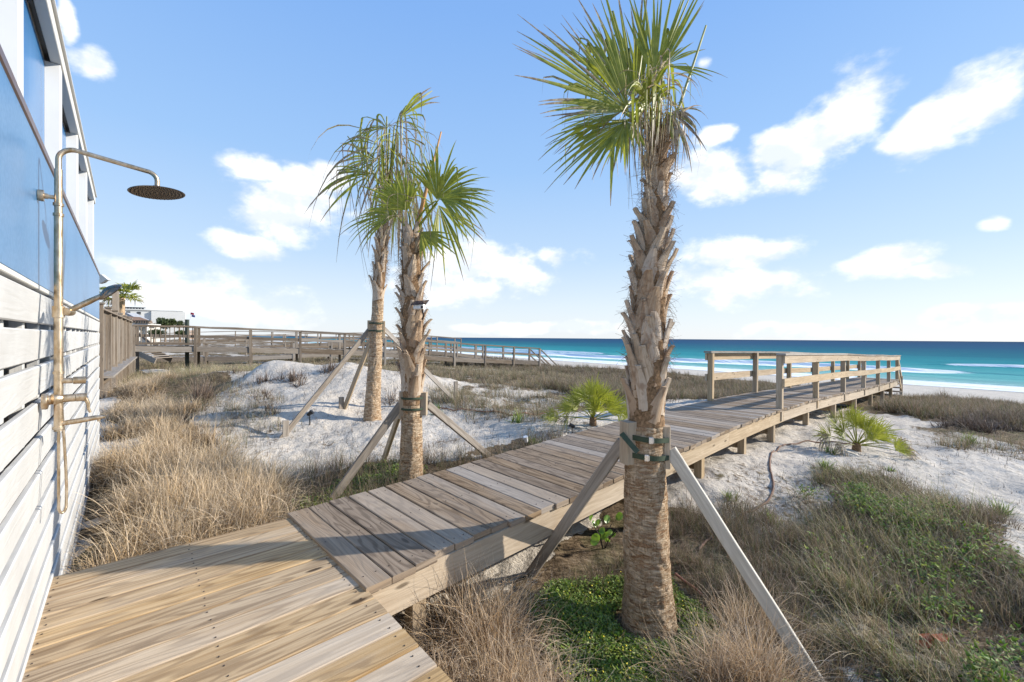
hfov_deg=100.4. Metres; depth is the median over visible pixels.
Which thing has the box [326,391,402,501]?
palm brace
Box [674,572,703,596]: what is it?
dead stalk
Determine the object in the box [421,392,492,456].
palm brace
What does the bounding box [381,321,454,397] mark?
palm brace
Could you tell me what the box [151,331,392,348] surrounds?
weathered walkway
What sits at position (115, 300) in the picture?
timber post
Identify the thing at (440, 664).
grass clump
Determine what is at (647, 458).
tie strap
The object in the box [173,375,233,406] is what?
dead tuft
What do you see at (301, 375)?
dead tuft
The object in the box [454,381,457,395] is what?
ground stake
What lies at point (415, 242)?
palm tree
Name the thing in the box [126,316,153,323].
beach house
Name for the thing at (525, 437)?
garden spotlight
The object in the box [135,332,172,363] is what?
timber stairs
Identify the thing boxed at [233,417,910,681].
dead litter
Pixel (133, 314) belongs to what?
beach house
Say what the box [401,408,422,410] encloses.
tie strap
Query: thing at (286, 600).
deck
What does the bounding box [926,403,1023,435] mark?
brown scrub
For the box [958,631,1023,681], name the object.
ground cover
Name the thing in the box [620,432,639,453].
tie strap
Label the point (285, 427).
ground stake
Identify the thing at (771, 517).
beach weed
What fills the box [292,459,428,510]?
ground cover
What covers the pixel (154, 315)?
hotel
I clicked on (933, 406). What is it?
hummock scrub
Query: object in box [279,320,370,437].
palm brace
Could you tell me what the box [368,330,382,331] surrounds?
tie strap
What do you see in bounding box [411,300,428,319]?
security camera
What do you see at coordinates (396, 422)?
palm brace
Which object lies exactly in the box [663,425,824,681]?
palm brace
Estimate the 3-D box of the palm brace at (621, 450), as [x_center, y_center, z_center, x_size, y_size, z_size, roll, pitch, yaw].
[0.433,1.228,3.051,0.960,1.429,0.101,1,1,43]
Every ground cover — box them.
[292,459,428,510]
[527,571,797,681]
[796,477,1023,632]
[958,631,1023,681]
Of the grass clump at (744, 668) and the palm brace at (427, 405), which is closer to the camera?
the grass clump at (744, 668)
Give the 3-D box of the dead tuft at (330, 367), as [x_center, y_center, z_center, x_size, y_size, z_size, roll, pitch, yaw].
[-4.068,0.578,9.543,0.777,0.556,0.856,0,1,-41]
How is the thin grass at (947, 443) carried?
on the ground at (574, 548)
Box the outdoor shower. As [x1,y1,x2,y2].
[37,148,184,513]
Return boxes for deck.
[22,518,452,681]
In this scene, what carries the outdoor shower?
attached to the slatted wall
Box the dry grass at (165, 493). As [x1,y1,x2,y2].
[61,368,332,573]
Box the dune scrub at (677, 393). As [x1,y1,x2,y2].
[535,371,775,402]
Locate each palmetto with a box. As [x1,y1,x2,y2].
[538,373,627,431]
[810,402,920,460]
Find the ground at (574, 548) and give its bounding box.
[70,338,1023,681]
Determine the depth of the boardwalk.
3.43 m
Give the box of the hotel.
[125,307,185,338]
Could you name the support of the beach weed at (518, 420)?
on the ground at (574, 548)
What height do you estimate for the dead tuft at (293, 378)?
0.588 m
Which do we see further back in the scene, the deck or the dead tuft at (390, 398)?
the dead tuft at (390, 398)
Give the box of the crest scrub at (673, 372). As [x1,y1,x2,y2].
[364,348,1018,406]
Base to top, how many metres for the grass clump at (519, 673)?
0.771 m
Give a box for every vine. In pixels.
[287,476,343,490]
[436,406,540,415]
[697,440,849,550]
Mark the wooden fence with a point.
(117, 359)
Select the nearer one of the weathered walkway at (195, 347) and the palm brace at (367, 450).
the palm brace at (367, 450)
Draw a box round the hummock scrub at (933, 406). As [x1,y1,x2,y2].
[857,388,1023,427]
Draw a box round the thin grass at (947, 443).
[925,414,1023,459]
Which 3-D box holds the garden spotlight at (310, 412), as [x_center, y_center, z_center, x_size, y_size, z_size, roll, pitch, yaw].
[-3.314,1.293,7.014,0.113,0.335,0.078,0,0,0]
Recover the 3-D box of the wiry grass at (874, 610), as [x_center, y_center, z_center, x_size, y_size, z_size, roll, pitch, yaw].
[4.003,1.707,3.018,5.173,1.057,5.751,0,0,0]
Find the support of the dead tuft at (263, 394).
on the ground at (574, 548)
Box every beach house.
[125,313,147,319]
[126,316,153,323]
[132,324,160,341]
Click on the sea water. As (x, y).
(986, 365)
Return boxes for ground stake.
[282,420,288,436]
[339,397,343,408]
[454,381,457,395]
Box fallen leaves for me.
[914,633,947,647]
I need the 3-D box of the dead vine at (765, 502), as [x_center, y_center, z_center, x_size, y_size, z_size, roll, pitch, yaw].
[3.401,1.699,5.573,5.280,0.200,0.627,0,1,-41]
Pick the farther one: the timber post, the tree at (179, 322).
the tree at (179, 322)
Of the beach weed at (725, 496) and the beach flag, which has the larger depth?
the beach flag
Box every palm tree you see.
[99,279,146,314]
[304,87,443,421]
[338,132,494,482]
[514,0,722,645]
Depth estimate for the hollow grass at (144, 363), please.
20.69 m
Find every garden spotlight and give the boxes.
[307,410,313,424]
[523,435,527,446]
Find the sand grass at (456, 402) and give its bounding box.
[424,374,625,424]
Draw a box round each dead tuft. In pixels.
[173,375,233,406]
[245,368,288,384]
[247,387,277,402]
[259,401,282,418]
[276,366,311,389]
[297,369,313,379]
[317,356,346,375]
[381,383,398,409]
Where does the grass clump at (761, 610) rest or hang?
on the ground at (574, 548)
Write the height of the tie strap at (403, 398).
0.022 m
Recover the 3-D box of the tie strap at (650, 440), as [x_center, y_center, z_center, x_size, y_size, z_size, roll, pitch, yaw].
[0.877,0.624,2.695,0.254,0.052,0.064,0,0,0]
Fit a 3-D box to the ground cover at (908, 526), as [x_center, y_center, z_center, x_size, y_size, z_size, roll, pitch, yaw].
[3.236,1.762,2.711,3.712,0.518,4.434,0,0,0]
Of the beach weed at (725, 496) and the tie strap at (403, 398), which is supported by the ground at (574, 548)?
the beach weed at (725, 496)
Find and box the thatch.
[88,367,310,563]
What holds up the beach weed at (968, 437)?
on the ground at (574, 548)
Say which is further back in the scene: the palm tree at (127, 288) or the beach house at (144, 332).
the beach house at (144, 332)
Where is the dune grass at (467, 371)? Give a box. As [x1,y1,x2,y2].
[240,353,763,398]
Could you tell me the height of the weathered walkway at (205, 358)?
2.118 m
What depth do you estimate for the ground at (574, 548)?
5.94 m
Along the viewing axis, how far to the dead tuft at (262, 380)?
8.91 m
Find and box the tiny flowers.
[549,571,718,680]
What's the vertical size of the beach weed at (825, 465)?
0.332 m
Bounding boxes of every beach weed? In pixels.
[504,409,533,423]
[722,489,739,501]
[757,509,782,527]
[805,456,838,472]
[817,447,837,455]
[958,430,977,444]
[975,493,1015,516]
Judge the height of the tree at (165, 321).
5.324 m
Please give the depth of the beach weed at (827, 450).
6.37 m
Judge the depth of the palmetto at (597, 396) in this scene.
6.71 m
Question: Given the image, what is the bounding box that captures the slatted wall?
[0,0,99,681]
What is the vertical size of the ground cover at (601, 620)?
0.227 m
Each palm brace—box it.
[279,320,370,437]
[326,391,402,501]
[344,338,369,409]
[380,400,400,463]
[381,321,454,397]
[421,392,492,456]
[525,420,636,576]
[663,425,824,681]
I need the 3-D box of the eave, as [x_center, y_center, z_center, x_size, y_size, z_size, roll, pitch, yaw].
[-13.396,-2.040,14.046,0.311,0.310,0.120,0,0,0]
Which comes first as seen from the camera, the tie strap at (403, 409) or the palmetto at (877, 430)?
the tie strap at (403, 409)
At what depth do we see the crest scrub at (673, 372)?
22.80 m
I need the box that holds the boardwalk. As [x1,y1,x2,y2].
[287,351,902,650]
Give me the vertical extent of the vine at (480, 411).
0.108 m
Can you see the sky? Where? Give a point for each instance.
(859, 176)
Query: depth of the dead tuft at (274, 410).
7.43 m
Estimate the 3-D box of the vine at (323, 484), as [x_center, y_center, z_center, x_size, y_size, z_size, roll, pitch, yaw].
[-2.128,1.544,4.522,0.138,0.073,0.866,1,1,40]
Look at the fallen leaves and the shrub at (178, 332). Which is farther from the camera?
the shrub at (178, 332)
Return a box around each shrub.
[147,329,166,342]
[175,330,184,341]
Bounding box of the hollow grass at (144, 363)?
[117,354,397,384]
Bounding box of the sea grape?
[589,512,622,548]
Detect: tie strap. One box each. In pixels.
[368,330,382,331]
[401,397,422,399]
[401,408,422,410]
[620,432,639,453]
[632,435,668,443]
[632,453,668,461]
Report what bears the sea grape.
on the ground at (574, 548)
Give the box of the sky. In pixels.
[55,0,1023,341]
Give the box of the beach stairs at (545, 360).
[530,349,557,365]
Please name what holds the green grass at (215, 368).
on the ground at (574, 548)
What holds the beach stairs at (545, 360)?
on the ground at (574, 548)
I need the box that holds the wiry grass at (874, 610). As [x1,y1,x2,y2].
[757,442,1023,681]
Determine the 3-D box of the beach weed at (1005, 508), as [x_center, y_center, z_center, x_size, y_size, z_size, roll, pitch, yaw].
[5.372,1.850,4.679,0.482,0.327,0.402,1,0,28]
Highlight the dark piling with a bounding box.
[185,319,188,369]
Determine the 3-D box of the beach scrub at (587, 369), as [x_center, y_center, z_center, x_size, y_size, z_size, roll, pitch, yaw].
[-3.649,1.590,33.185,7.868,1.106,46.761,0,1,-38]
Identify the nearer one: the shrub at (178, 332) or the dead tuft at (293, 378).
the dead tuft at (293, 378)
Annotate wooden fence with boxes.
[98,302,136,398]
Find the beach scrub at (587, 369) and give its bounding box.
[427,355,797,393]
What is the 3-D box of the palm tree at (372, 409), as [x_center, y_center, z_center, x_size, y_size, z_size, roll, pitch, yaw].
[-2.271,-1.340,7.352,2.308,6.102,2.151,0,0,0]
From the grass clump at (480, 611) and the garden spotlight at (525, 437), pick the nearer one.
the grass clump at (480, 611)
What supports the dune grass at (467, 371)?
on the ground at (574, 548)
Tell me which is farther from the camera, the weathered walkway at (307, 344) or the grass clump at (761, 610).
the weathered walkway at (307, 344)
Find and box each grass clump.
[389,527,623,681]
[405,624,509,681]
[446,601,626,681]
[613,592,854,681]
[624,667,708,681]
[641,554,845,681]
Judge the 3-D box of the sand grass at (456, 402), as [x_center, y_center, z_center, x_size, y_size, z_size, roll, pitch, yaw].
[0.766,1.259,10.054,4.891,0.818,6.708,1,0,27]
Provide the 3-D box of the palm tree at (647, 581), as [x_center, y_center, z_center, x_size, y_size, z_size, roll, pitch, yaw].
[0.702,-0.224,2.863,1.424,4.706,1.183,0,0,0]
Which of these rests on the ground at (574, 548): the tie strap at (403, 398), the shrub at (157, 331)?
the shrub at (157, 331)
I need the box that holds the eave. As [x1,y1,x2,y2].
[99,274,110,283]
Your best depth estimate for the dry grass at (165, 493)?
3.87 m
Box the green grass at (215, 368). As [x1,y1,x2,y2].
[139,361,301,375]
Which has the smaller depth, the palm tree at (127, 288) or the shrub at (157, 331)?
the palm tree at (127, 288)
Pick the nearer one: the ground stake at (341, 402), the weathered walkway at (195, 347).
the ground stake at (341, 402)
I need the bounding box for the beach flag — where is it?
[190,312,194,339]
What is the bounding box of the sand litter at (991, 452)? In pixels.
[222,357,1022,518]
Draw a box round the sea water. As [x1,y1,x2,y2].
[243,336,1023,391]
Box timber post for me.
[112,291,118,312]
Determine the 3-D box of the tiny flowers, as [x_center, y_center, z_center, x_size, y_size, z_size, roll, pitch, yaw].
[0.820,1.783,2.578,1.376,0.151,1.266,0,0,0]
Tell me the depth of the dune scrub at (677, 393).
12.80 m
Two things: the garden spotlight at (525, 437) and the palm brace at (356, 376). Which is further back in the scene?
the palm brace at (356, 376)
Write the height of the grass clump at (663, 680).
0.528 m
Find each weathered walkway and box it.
[132,324,540,372]
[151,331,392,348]
[153,339,483,364]
[203,333,461,355]
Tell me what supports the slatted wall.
on the ground at (574, 548)
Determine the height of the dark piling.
2.829 m

